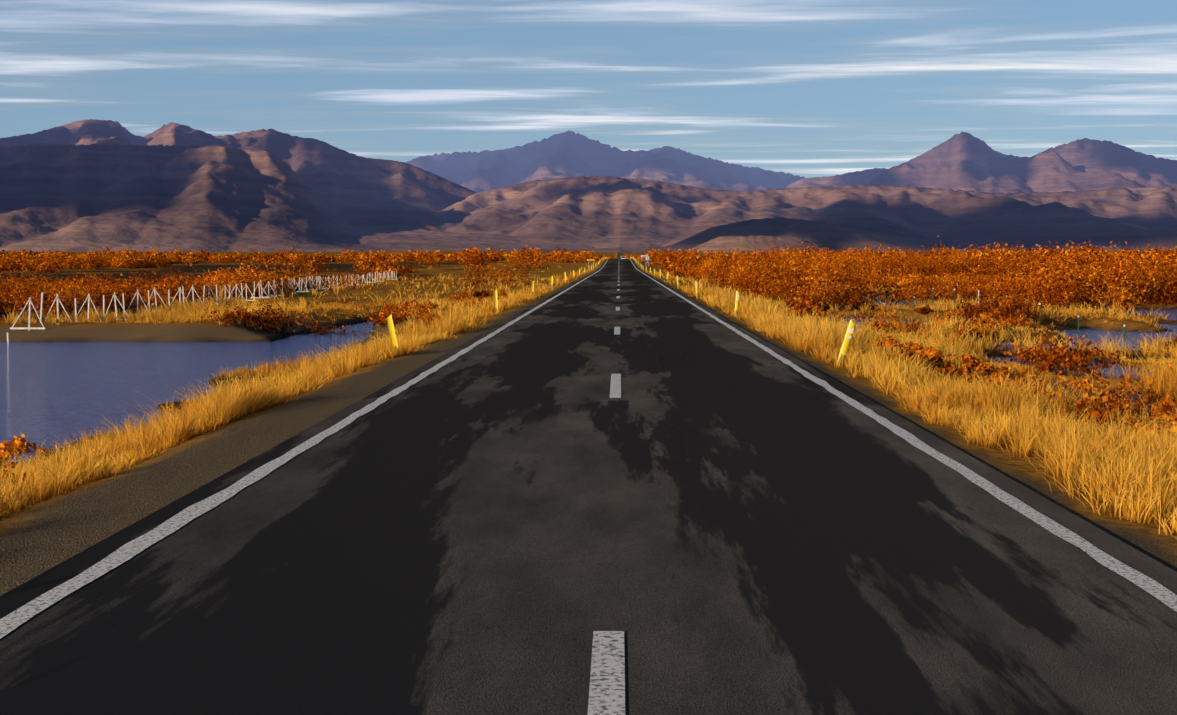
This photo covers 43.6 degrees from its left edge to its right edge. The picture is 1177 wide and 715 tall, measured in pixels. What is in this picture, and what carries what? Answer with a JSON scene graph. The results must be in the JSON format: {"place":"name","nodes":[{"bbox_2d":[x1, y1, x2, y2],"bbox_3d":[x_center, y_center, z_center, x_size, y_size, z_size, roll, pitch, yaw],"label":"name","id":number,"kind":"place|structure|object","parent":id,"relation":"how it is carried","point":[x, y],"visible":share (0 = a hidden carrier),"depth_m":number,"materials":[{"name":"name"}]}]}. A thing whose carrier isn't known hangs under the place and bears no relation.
{"place":"outdoors","nodes":[
{"label":"outdoors","id":0,"kind":"place"},
{"bbox_2d":[0,259,1176,714],"bbox_3d":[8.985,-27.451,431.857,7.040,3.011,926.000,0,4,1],"label":"road","id":1,"kind":"structure","parent":0,"point":[706,513],"depth_m":9.20,"materials":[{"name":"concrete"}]},
{"bbox_2d":[0,259,1176,714],"bbox_3d":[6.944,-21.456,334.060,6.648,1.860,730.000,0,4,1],"label":"road markings","id":2,"kind":"structure","parent":1,"relation":"on","point":[608,679],"depth_m":10.21,"materials":[{"name":"paint"}]},
{"bbox_2d":[0,119,1176,253],"bbox_3d":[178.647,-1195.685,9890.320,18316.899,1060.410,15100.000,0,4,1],"label":"mountain terrain","id":3,"kind":"structure","parent":0,"point":[92,185],"depth_m":5285.26,"materials":[{"name":"brown stone"}]},
{"bbox_2d":[0,236,1176,494],"bbox_3d":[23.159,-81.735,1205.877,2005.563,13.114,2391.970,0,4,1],"label":"shrub","id":4,"kind":"object","parent":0,"point":[1082,276],"depth_m":96.16,"materials":[{"name":"orange plant"}]},
{"bbox_2d":[0,251,1176,595],"bbox_3d":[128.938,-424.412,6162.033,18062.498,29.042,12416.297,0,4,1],"label":"ground","id":5,"kind":"structure","parent":0,"point":[38,537],"depth_m":22.64,"materials":[{"name":"brown soil"}]},
{"bbox_2d":[0,271,397,342],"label":"fence","id":6,"kind":"object","parent":5,"relation":"on","point":[138,294],"visible":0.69,"depth_m":77.54,"materials":[{"name":"white wood"}]},
{"bbox_2d":[386,314,399,356],"bbox_3d":[-4.091,-0.328,30.967,0.128,1.170,0.040,-11,4,2],"label":"marker post","id":7,"kind":"object","parent":5,"relation":"on","point":[390,324],"visible":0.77,"depth_m":30.95,"materials":[{"name":"yellow plastic"}]},
{"bbox_2d":[494,290,497,312],"bbox_3d":[-3.458,-1.955,54.920,0.128,1.170,0.041,-2,1,-7],"label":"marker post","id":8,"kind":"object","parent":5,"relation":"on","point":[496,301],"visible":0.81,"depth_m":54.91,"materials":[{"name":"yellow plastic"}]},
{"bbox_2d":[0,258,1176,538],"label":"grass","id":9,"kind":"structure","parent":5,"relation":"on","point":[1136,482],"depth_m":22.94,"materials":[{"name":"yellow plant"}]},
{"bbox_2d":[695,280,698,297],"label":"marker post","id":10,"kind":"object","parent":5,"relation":"on","point":[696,284],"visible":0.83,"depth_m":75.64,"materials":[{"name":"yellow plastic"}]},
{"bbox_2d":[734,291,739,315],"bbox_3d":[5.213,-1.766,51.719,0.128,1.170,0.042,5,3,-2],"label":"marker post","id":11,"kind":"object","parent":5,"relation":"on","point":[737,301],"visible":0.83,"depth_m":51.70,"materials":[{"name":"yellow plastic"}]},
{"bbox_2d":[838,320,855,366],"bbox_3d":[4.825,-0.139,27.758,0.128,1.170,0.041,17,6,0],"label":"marker post","id":12,"kind":"object","parent":5,"relation":"on","point":[847,338],"visible":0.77,"depth_m":27.73,"materials":[{"name":"yellow plastic"}]},
{"bbox_2d":[831,284,1175,347],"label":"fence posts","id":13,"kind":"object","parent":5,"relation":"on","point":[1039,315],"visible":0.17,"depth_m":61.27,"materials":[{"name":"grey"}]},
{"bbox_2d":[0,0,1176,173],"bbox_3d":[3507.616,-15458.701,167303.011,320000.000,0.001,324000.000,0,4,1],"label":"cloud","id":14,"kind":"structure","parent":0,"point":[1153,60],"depth_m":31735.72,"materials":[{"name":"white"}]},
{"bbox_2d":[0,296,1176,464],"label":"pond water","id":15,"kind":"structure","parent":0,"point":[61,390],"depth_m":40.30,"materials":[{"name":"blue liquid"}]},
{"bbox_2d":[0,0,1176,177],"label":"sky","id":16,"kind":"structure","parent":0,"point":[902,113],"materials":[{"name":"blue"}]}
]}

